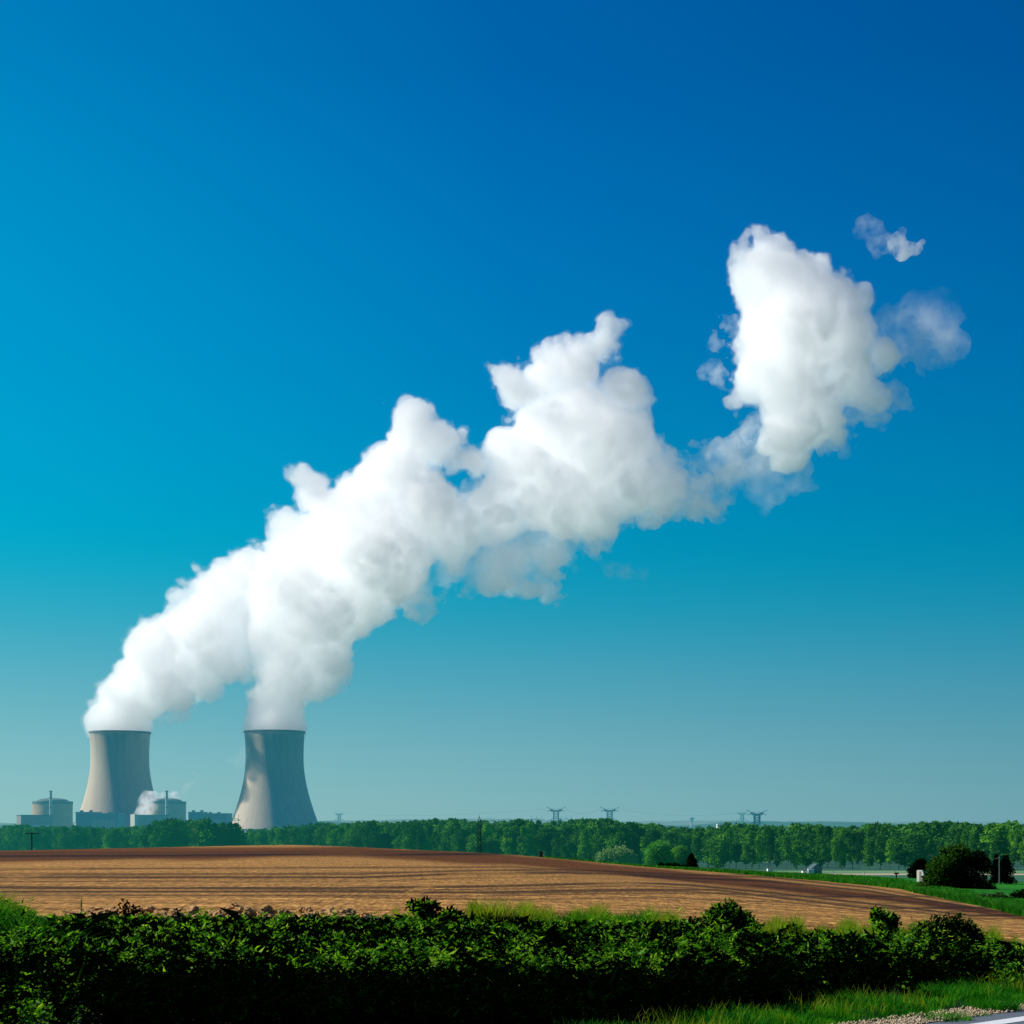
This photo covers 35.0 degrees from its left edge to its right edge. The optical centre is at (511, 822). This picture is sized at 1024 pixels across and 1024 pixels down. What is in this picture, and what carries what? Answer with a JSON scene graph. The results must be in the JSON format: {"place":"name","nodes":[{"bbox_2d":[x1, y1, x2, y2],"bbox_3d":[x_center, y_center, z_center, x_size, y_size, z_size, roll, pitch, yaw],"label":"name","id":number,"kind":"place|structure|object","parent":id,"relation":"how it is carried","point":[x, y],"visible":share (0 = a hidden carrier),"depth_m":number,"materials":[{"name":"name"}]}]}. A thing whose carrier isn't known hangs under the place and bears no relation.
{"place":"outdoors","nodes":[
{"label":"outdoors","id":0,"kind":"place"},
{"bbox_2d":[0,890,72,951],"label":"tall grass","id":1,"kind":"structure","parent":0,"point":[8,910],"depth_m":22.30,"materials":[{"name":"green plant"}]},
{"bbox_2d":[1,912,1020,1023],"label":"verge","id":2,"kind":"structure","parent":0,"point":[895,990],"depth_m":18.07,"materials":[{"name":"green plant"}]},
{"bbox_2d":[0,963,92,1023],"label":"corner weeds","id":3,"kind":"object","parent":2,"relation":"on","point":[37,1016],"visible":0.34,"depth_m":16.17,"materials":[{"name":"green plant"}]},
{"bbox_2d":[116,898,144,916],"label":"dark plant","id":4,"kind":"object","parent":2,"relation":"on","point":[132,911],"visible":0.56,"depth_m":25.27,"materials":[{"name":"green plant"}]},
{"bbox_2d":[405,896,443,919],"bbox_3d":[-1.343,1.393,25.015,0.593,0.562,0.433,0,0,-17],"label":"leafy plant","id":5,"kind":"object","parent":2,"relation":"on","point":[424,909],"visible":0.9,"depth_m":24.94,"materials":[{"name":"green plant"}]},
{"bbox_2d":[431,904,469,921],"bbox_3d":[-0.944,1.484,24.902,0.618,0.467,0.386,0,0,0],"label":"leafy mound","id":6,"kind":"object","parent":2,"relation":"on","point":[451,912],"visible":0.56,"depth_m":24.85,"materials":[{"name":"green plant"}]},
{"bbox_2d":[465,896,523,920],"bbox_3d":[-0.241,1.357,25.229,1.040,0.500,1.090,0,0,0],"label":"grass tuft","id":7,"kind":"object","parent":2,"relation":"on","point":[491,911],"visible":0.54,"depth_m":25.09,"materials":[{"name":"green plant"}]},
{"bbox_2d":[0,889,1023,946],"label":"tall weeds","id":8,"kind":"object","parent":2,"relation":"on","point":[562,922],"visible":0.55,"depth_m":23.95,"materials":[{"name":"green plant"}]},
{"bbox_2d":[0,898,1023,1023],"bbox_3d":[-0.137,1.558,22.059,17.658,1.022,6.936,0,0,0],"label":"hedge","id":9,"kind":"object","parent":2,"relation":"on","point":[428,950],"visible":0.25,"depth_m":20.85,"materials":[{"name":"green plant"}]},
{"bbox_2d":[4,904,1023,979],"bbox_3d":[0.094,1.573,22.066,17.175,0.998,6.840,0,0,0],"label":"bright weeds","id":10,"kind":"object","parent":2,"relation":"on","point":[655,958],"visible":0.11,"depth_m":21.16,"materials":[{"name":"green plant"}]},
{"bbox_2d":[31,897,1017,942],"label":"fringe grass","id":11,"kind":"structure","parent":2,"relation":"on","point":[529,908],"depth_m":26.00,"materials":[{"name":"green plant"}]},
{"bbox_2d":[552,908,610,923],"bbox_3d":[1.100,1.476,25.157,1.028,0.362,0.950,0,0,-32],"label":"grass tuft","id":12,"kind":"object","parent":2,"relation":"on","point":[581,918],"visible":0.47,"depth_m":25.08,"materials":[{"name":"green plant"}]},
{"bbox_2d":[599,908,664,925],"bbox_3d":[1.841,1.494,25.181,0.987,0.396,1.057,0,0,-29],"label":"grass tuft","id":13,"kind":"object","parent":2,"relation":"on","point":[622,918],"visible":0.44,"depth_m":25.08,"materials":[{"name":"green plant"}]},
{"bbox_2d":[700,897,761,930],"bbox_3d":[3.377,1.488,25.017,0.975,0.688,0.562,0,0,0],"label":"leafy shrub","id":14,"kind":"object","parent":2,"relation":"on","point":[732,913],"visible":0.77,"depth_m":24.91,"materials":[{"name":"green plant"}]},
{"bbox_2d":[553,971,1023,1023],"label":"verge grass","id":15,"kind":"structure","parent":2,"relation":"on","point":[959,990],"depth_m":17.42,"materials":[{"name":"green plant"}]},
{"bbox_2d":[775,922,836,937],"bbox_3d":[4.573,1.744,25.205,1.046,0.424,0.358,0,0,0],"label":"round weed","id":16,"kind":"object","parent":2,"relation":"on","point":[796,927],"visible":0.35,"depth_m":25.17,"materials":[{"name":"green plant"}]},
{"bbox_2d":[868,905,901,937],"bbox_3d":[5.831,1.602,25.404,0.596,0.652,0.474,0,0,0],"label":"sunny shrub","id":17,"kind":"object","parent":2,"relation":"on","point":[890,920],"visible":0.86,"depth_m":25.33,"materials":[{"name":"green plant"}]},
{"bbox_2d":[916,1009,974,1021],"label":"grass tuft","id":18,"kind":"object","parent":2,"relation":"on","point":[948,1015],"visible":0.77,"depth_m":16.82,"materials":[{"name":"green plant"}]},
{"bbox_2d":[908,910,989,942],"bbox_3d":[6.745,1.703,24.998,1.262,0.739,0.586,0,0,0],"label":"bramble shrub","id":19,"kind":"object","parent":2,"relation":"on","point":[954,925],"visible":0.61,"depth_m":24.92,"materials":[{"name":"green plant"}]},
{"bbox_2d":[961,994,1023,1012],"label":"grass tuft","id":20,"kind":"object","parent":2,"relation":"on","point":[999,1004],"visible":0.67,"depth_m":17.65,"materials":[{"name":"green plant"}]},
{"bbox_2d":[0,821,1021,827],"bbox_3d":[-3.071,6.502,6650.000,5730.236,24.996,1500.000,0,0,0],"label":"wooded hills","id":21,"kind":"structure","parent":0,"point":[831,824],"depth_m":6322.57,"materials":[{"name":"green plant"}]},
{"bbox_2d":[0,845,1023,942],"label":"ploughed field","id":22,"kind":"structure","parent":0,"point":[294,878],"depth_m":46.67,"materials":[{"name":"soil"}]},
{"bbox_2d":[0,818,1023,824],"bbox_3d":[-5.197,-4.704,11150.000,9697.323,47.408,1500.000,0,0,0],"label":"hills","id":23,"kind":"structure","parent":0,"point":[687,822],"depth_m":10872.77,"materials":[{"name":"green plant"}]},
{"bbox_2d":[0,0,1023,822],"label":"sky","id":24,"kind":"structure","parent":0,"point":[504,407],"materials":[{"name":"blue"}]},
{"bbox_2d":[21,825,1023,881],"bbox_3d":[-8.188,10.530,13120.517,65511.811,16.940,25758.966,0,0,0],"label":"valley floor","id":25,"kind":"structure","parent":0,"point":[833,865],"depth_m":700.85,"materials":[{"name":"green plant"}]},
{"bbox_2d":[0,825,17,850],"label":"broadleaf tree","id":26,"kind":"object","parent":25,"relation":"on","point":[7,831],"visible":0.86,"depth_m":966.21,"materials":[{"name":"green plant"}]},
{"bbox_2d":[7,826,25,849],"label":"broadleaf tree","id":27,"kind":"object","parent":25,"relation":"on","point":[15,838],"visible":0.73,"depth_m":962.13,"materials":[{"name":"green plant"}]},
{"bbox_2d":[17,827,37,849],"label":"broadleaf tree","id":28,"kind":"object","parent":25,"relation":"on","point":[26,838],"visible":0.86,"depth_m":947.36,"materials":[{"name":"green plant"}]},
{"bbox_2d":[16,815,54,826],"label":"auxiliary building","id":29,"kind":"structure","parent":25,"relation":"on","point":[38,820],"depth_m":2377.39,"materials":[{"name":"white concrete"}]},
{"bbox_2d":[33,827,50,849],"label":"broadleaf tree","id":30,"kind":"object","parent":25,"relation":"on","point":[42,837],"visible":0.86,"depth_m":952.44,"materials":[{"name":"green plant"}]},
{"bbox_2d":[32,798,72,827],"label":"reactor building","id":31,"kind":"structure","parent":25,"relation":"on","point":[62,811],"depth_m":2427.84,"materials":[{"name":"concrete"}]},
{"bbox_2d":[55,826,72,849],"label":"broadleaf tree","id":32,"kind":"object","parent":25,"relation":"on","point":[62,835],"visible":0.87,"depth_m":936.97,"materials":[{"name":"green plant"}]},
{"bbox_2d":[65,827,82,848],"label":"broadleaf tree","id":33,"kind":"object","parent":25,"relation":"on","point":[74,834],"visible":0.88,"depth_m":934.03,"materials":[{"name":"green plant"}]},
{"bbox_2d":[75,810,125,829],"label":"turbine hall","id":34,"kind":"structure","parent":25,"relation":"on","point":[91,818],"depth_m":2468.00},
{"bbox_2d":[106,827,121,847],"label":"broadleaf tree","id":35,"kind":"object","parent":25,"relation":"on","point":[116,831],"visible":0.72,"depth_m":915.00,"materials":[{"name":"green plant"}]},
{"bbox_2d":[75,730,155,826],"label":"cooling tower","id":36,"kind":"structure","parent":25,"relation":"on","point":[119,780],"depth_m":2606.04,"materials":[{"name":"concrete"}]},
{"bbox_2d":[124,829,140,847],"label":"broadleaf tree","id":37,"kind":"object","parent":25,"relation":"on","point":[135,835],"visible":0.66,"depth_m":908.91,"materials":[{"name":"green plant"}]},
{"bbox_2d":[138,824,158,847],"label":"broadleaf tree","id":38,"kind":"object","parent":25,"relation":"on","point":[148,832],"visible":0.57,"depth_m":838.87,"materials":[{"name":"green plant"}]},
{"bbox_2d":[130,814,168,826],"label":"auxiliary building","id":39,"kind":"structure","parent":25,"relation":"on","point":[138,820],"depth_m":2373.81,"materials":[{"name":"white concrete"}]},
{"bbox_2d":[147,820,172,847],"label":"broadleaf tree","id":40,"kind":"object","parent":25,"relation":"on","point":[158,843],"visible":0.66,"depth_m":834.34,"materials":[{"name":"green plant"}]},
{"bbox_2d":[146,798,185,821],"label":"reactor building","id":41,"kind":"structure","parent":25,"relation":"on","point":[176,808],"depth_m":2427.39,"materials":[{"name":"concrete"}]},
{"bbox_2d":[154,817,184,846],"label":"broadleaf tree","id":42,"kind":"object","parent":25,"relation":"on","point":[169,823],"visible":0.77,"depth_m":833.30,"materials":[{"name":"green plant"}]},
{"bbox_2d":[173,819,194,846],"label":"broadleaf tree","id":43,"kind":"object","parent":25,"relation":"on","point":[180,822],"visible":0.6,"depth_m":837.48,"materials":[{"name":"green plant"}]},
{"bbox_2d":[188,817,215,846],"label":"broadleaf tree","id":44,"kind":"object","parent":25,"relation":"on","point":[197,840],"visible":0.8,"depth_m":825.99,"materials":[{"name":"green plant"}]},
{"bbox_2d":[188,810,232,823],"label":"turbine hall","id":45,"kind":"structure","parent":25,"relation":"on","point":[218,817],"depth_m":2468.00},
{"bbox_2d":[200,823,225,845],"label":"broadleaf tree","id":46,"kind":"object","parent":25,"relation":"on","point":[216,841],"visible":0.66,"depth_m":828.35,"materials":[{"name":"green plant"}]},
{"bbox_2d":[216,823,238,845],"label":"broadleaf tree","id":47,"kind":"object","parent":25,"relation":"on","point":[226,830],"visible":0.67,"depth_m":831.44,"materials":[{"name":"green plant"}]},
{"bbox_2d":[221,822,247,845],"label":"broadleaf tree","id":48,"kind":"object","parent":25,"relation":"on","point":[238,838],"visible":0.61,"depth_m":834.71,"materials":[{"name":"green plant"}]},
{"bbox_2d":[232,730,317,832],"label":"cooling tower","id":49,"kind":"structure","parent":25,"relation":"on","point":[274,791],"depth_m":2555.36,"materials":[{"name":"concrete"}]},
{"bbox_2d":[349,824,368,847],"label":"broadleaf tree","id":50,"kind":"object","parent":25,"relation":"on","point":[356,838],"visible":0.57,"depth_m":809.59,"materials":[{"name":"green plant"}]},
{"bbox_2d":[360,820,382,847],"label":"broadleaf tree","id":51,"kind":"object","parent":25,"relation":"on","point":[371,827],"visible":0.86,"depth_m":798.71,"materials":[{"name":"green plant"}]},
{"bbox_2d":[377,832,394,848],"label":"broadleaf tree","id":52,"kind":"object","parent":25,"relation":"on","point":[387,841],"visible":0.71,"depth_m":799.31,"materials":[{"name":"green plant"}]},
{"bbox_2d":[398,826,420,849],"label":"broadleaf tree","id":53,"kind":"object","parent":25,"relation":"on","point":[407,841],"visible":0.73,"depth_m":781.06,"materials":[{"name":"green plant"}]},
{"bbox_2d":[422,823,435,850],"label":"poplar tree","id":54,"kind":"object","parent":25,"relation":"on","point":[428,827],"visible":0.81,"depth_m":782.27,"materials":[{"name":"green plant"}]},
{"bbox_2d":[439,820,465,850],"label":"broadleaf tree","id":55,"kind":"object","parent":25,"relation":"on","point":[450,829],"visible":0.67,"depth_m":766.81,"materials":[{"name":"green plant"}]},
{"bbox_2d":[450,831,468,851],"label":"broadleaf tree","id":56,"kind":"object","parent":25,"relation":"on","point":[456,839],"visible":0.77,"depth_m":759.63,"materials":[{"name":"green plant"}]},
{"bbox_2d":[464,833,485,852],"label":"broadleaf tree","id":57,"kind":"object","parent":25,"relation":"on","point":[472,847],"visible":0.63,"depth_m":755.81,"materials":[{"name":"green plant"}]},
{"bbox_2d":[484,832,501,853],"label":"broadleaf tree","id":58,"kind":"object","parent":25,"relation":"on","point":[490,842],"visible":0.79,"depth_m":759.02,"materials":[{"name":"green plant"}]},
{"bbox_2d":[500,826,513,854],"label":"poplar tree","id":59,"kind":"object","parent":25,"relation":"on","point":[507,849],"visible":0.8,"depth_m":741.42,"materials":[{"name":"green plant"}]},
{"bbox_2d":[0,817,1023,865],"bbox_3d":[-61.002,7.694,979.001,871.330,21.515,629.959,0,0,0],"label":"wood","id":60,"kind":"object","parent":25,"relation":"on","point":[937,832],"visible":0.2,"depth_m":731.17,"materials":[{"name":"green plant"}]},
{"bbox_2d":[515,825,529,855],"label":"poplar tree","id":61,"kind":"object","parent":25,"relation":"on","point":[521,844],"visible":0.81,"depth_m":734.89,"materials":[{"name":"green plant"}]},
{"bbox_2d":[524,822,535,855],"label":"poplar tree","id":62,"kind":"object","parent":25,"relation":"on","point":[530,828],"visible":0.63,"depth_m":743.71,"materials":[{"name":"green plant"}]},
{"bbox_2d":[532,826,553,856],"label":"broadleaf tree","id":63,"kind":"object","parent":25,"relation":"on","point":[543,837],"visible":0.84,"depth_m":736.17,"materials":[{"name":"green plant"}]},
{"bbox_2d":[576,829,591,858],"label":"poplar tree","id":64,"kind":"object","parent":25,"relation":"on","point":[585,837],"visible":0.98,"depth_m":713.42,"materials":[{"name":"green plant"}]},
{"bbox_2d":[577,819,605,860],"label":"broadleaf tree","id":65,"kind":"object","parent":25,"relation":"on","point":[589,826],"visible":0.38,"depth_m":714.06,"materials":[{"name":"green plant"}]},
{"bbox_2d":[589,830,609,859],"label":"broadleaf tree","id":66,"kind":"object","parent":25,"relation":"on","point":[594,844],"visible":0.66,"depth_m":703.05,"materials":[{"name":"green plant"}]},
{"bbox_2d":[593,819,617,852],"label":"broadleaf tree","id":67,"kind":"object","parent":25,"relation":"on","point":[607,826],"visible":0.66,"depth_m":700.33,"materials":[{"name":"green plant"}]},
{"bbox_2d":[594,845,638,863],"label":"pale bush","id":68,"kind":"object","parent":25,"relation":"on","point":[624,855],"visible":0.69,"depth_m":478.84,"materials":[{"name":"green plant"}]},
{"bbox_2d":[604,820,632,853],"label":"broadleaf tree","id":69,"kind":"object","parent":25,"relation":"on","point":[618,838],"visible":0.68,"depth_m":696.67,"materials":[{"name":"green plant"}]},
{"bbox_2d":[620,821,645,861],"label":"broadleaf tree","id":70,"kind":"object","parent":25,"relation":"on","point":[634,826],"visible":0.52,"depth_m":704.62,"materials":[{"name":"green plant"}]},
{"bbox_2d":[642,839,676,865],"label":"bright tree","id":71,"kind":"object","parent":25,"relation":"on","point":[655,853],"visible":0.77,"depth_m":418.74,"materials":[{"name":"green plant"}]},
{"bbox_2d":[657,830,683,851],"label":"broadleaf tree","id":72,"kind":"object","parent":25,"relation":"on","point":[670,837],"visible":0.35,"depth_m":682.52,"materials":[{"name":"green plant"}]},
{"bbox_2d":[671,844,688,864],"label":"round tree","id":73,"kind":"object","parent":25,"relation":"on","point":[681,854],"visible":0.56,"depth_m":438.78,"materials":[{"name":"green plant"}]},
{"bbox_2d":[689,825,705,860],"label":"poplar tree","id":74,"kind":"object","parent":25,"relation":"on","point":[696,836],"visible":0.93,"depth_m":677.67,"materials":[{"name":"green plant"}]},
{"bbox_2d":[700,834,736,867],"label":"broadleaf tree","id":75,"kind":"object","parent":25,"relation":"on","point":[717,845],"visible":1,"depth_m":665.41,"materials":[{"name":"green plant"}]},
{"bbox_2d":[729,838,741,864],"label":"poplar tree","id":76,"kind":"object","parent":25,"relation":"on","point":[738,852],"visible":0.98,"depth_m":667.46,"materials":[{"name":"green plant"}]},
{"bbox_2d":[743,830,759,867],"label":"poplar tree","id":77,"kind":"object","parent":25,"relation":"on","point":[750,837],"visible":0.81,"depth_m":673.43,"materials":[{"name":"green plant"}]},
{"bbox_2d":[754,829,764,868],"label":"poplar tree","id":78,"kind":"object","parent":25,"relation":"on","point":[758,851],"visible":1,"depth_m":657.96,"materials":[{"name":"green plant"}]},
{"bbox_2d":[762,827,774,867],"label":"poplar tree","id":79,"kind":"object","parent":25,"relation":"on","point":[767,835],"visible":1,"depth_m":654.29,"materials":[{"name":"green plant"}]},
{"bbox_2d":[781,830,791,868],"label":"poplar tree","id":80,"kind":"object","parent":25,"relation":"on","point":[786,839],"visible":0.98,"depth_m":666.64,"materials":[{"name":"green plant"}]},
{"bbox_2d":[788,840,804,869],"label":"poplar tree","id":81,"kind":"object","parent":25,"relation":"on","point":[794,858],"visible":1,"depth_m":653.24,"materials":[{"name":"green plant"}]},
{"bbox_2d":[813,823,827,866],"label":"poplar tree","id":82,"kind":"object","parent":25,"relation":"on","point":[819,842],"visible":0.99,"depth_m":651.58,"materials":[{"name":"green plant"}]},
{"bbox_2d":[821,826,833,868],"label":"poplar tree","id":83,"kind":"object","parent":25,"relation":"on","point":[828,831],"visible":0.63,"depth_m":669.16,"materials":[{"name":"green plant"}]},
{"bbox_2d":[837,827,847,867],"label":"poplar tree","id":84,"kind":"object","parent":25,"relation":"on","point":[842,848],"visible":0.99,"depth_m":651.70,"materials":[{"name":"green plant"}]},
{"bbox_2d":[846,833,858,868],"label":"poplar tree","id":85,"kind":"object","parent":25,"relation":"on","point":[852,837],"visible":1,"depth_m":657.65,"materials":[{"name":"green plant"}]},
{"bbox_2d":[863,825,875,868],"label":"poplar tree","id":86,"kind":"object","parent":25,"relation":"on","point":[867,846],"visible":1,"depth_m":660.68,"materials":[{"name":"green plant"}]},
{"bbox_2d":[873,835,886,868],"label":"poplar tree","id":87,"kind":"object","parent":25,"relation":"on","point":[879,842],"visible":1,"depth_m":656.83,"materials":[{"name":"green plant"}]},
{"bbox_2d":[899,832,930,866],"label":"broadleaf tree","id":88,"kind":"object","parent":25,"relation":"on","point":[913,840],"visible":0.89,"depth_m":652.37,"materials":[{"name":"green plant"}]},
{"bbox_2d":[968,827,980,855],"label":"poplar tree","id":89,"kind":"object","parent":25,"relation":"on","point":[974,836],"visible":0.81,"depth_m":646.93,"materials":[{"name":"green plant"}]},
{"bbox_2d":[979,823,1005,865],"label":"poplar tree","id":90,"kind":"object","parent":25,"relation":"on","point":[993,831],"visible":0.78,"depth_m":652.03,"materials":[{"name":"green plant"}]},
{"bbox_2d":[993,822,1011,859],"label":"poplar tree","id":91,"kind":"object","parent":25,"relation":"on","point":[1007,844],"visible":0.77,"depth_m":653.03,"materials":[{"name":"green plant"}]},
{"bbox_2d":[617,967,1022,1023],"bbox_3d":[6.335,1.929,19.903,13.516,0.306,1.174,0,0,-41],"label":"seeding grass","id":92,"kind":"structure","parent":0,"point":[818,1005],"depth_m":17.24,"materials":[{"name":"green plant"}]},
{"bbox_2d":[720,872,1023,914],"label":"grass slope","id":93,"kind":"structure","parent":0,"point":[1006,889],"depth_m":124.57,"materials":[{"name":"green plant"}]},
{"bbox_2d":[543,856,1023,915],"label":"boundary grass","id":94,"kind":"structure","parent":93,"relation":"on","point":[1003,905],"depth_m":107.00,"materials":[{"name":"green plant"}]},
{"bbox_2d":[776,871,1023,906],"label":"slope grass","id":95,"kind":"structure","parent":93,"relation":"on","point":[934,887],"depth_m":133.86,"materials":[{"name":"green plant"}]},
{"bbox_2d":[907,857,928,877],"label":"tree","id":96,"kind":"object","parent":93,"relation":"on","point":[919,864],"visible":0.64,"depth_m":214.66,"materials":[{"name":"green plant"}]},
{"bbox_2d":[919,842,999,889],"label":"bush","id":97,"kind":"object","parent":93,"relation":"on","point":[953,866],"visible":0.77,"depth_m":117.37,"materials":[{"name":"green plant"}]},
{"bbox_2d":[989,853,1005,883],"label":"conifer tree","id":98,"kind":"object","parent":93,"relation":"on","point":[994,875],"visible":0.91,"depth_m":149.74,"materials":[{"name":"green plant"}]},
{"bbox_2d":[1000,854,1017,883],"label":"conifer tree","id":99,"kind":"object","parent":93,"relation":"on","point":[1008,869],"visible":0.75,"depth_m":151.68,"materials":[{"name":"green plant"}]},
{"bbox_2d":[773,870,1023,872],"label":"crop field","id":100,"kind":"structure","parent":0,"point":[865,871],"depth_m":627.38,"materials":[{"name":"plant"}]},
{"bbox_2d":[859,1007,1023,1023],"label":"gravel shoulder","id":101,"kind":"object","parent":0,"point":[911,1020],"visible":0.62,"depth_m":16.80},
{"bbox_2d":[832,1002,1023,1023],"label":"loose gravel","id":102,"kind":"structure","parent":101,"relation":"on","point":[970,1009],"depth_m":16.98,"materials":[{"name":"beige gravel"}]},
{"bbox_2d":[927,1010,1023,1023],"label":"road","id":103,"kind":"structure","parent":0,"point":[999,1016],"depth_m":16.94,"materials":[{"name":"grey asphalt"}]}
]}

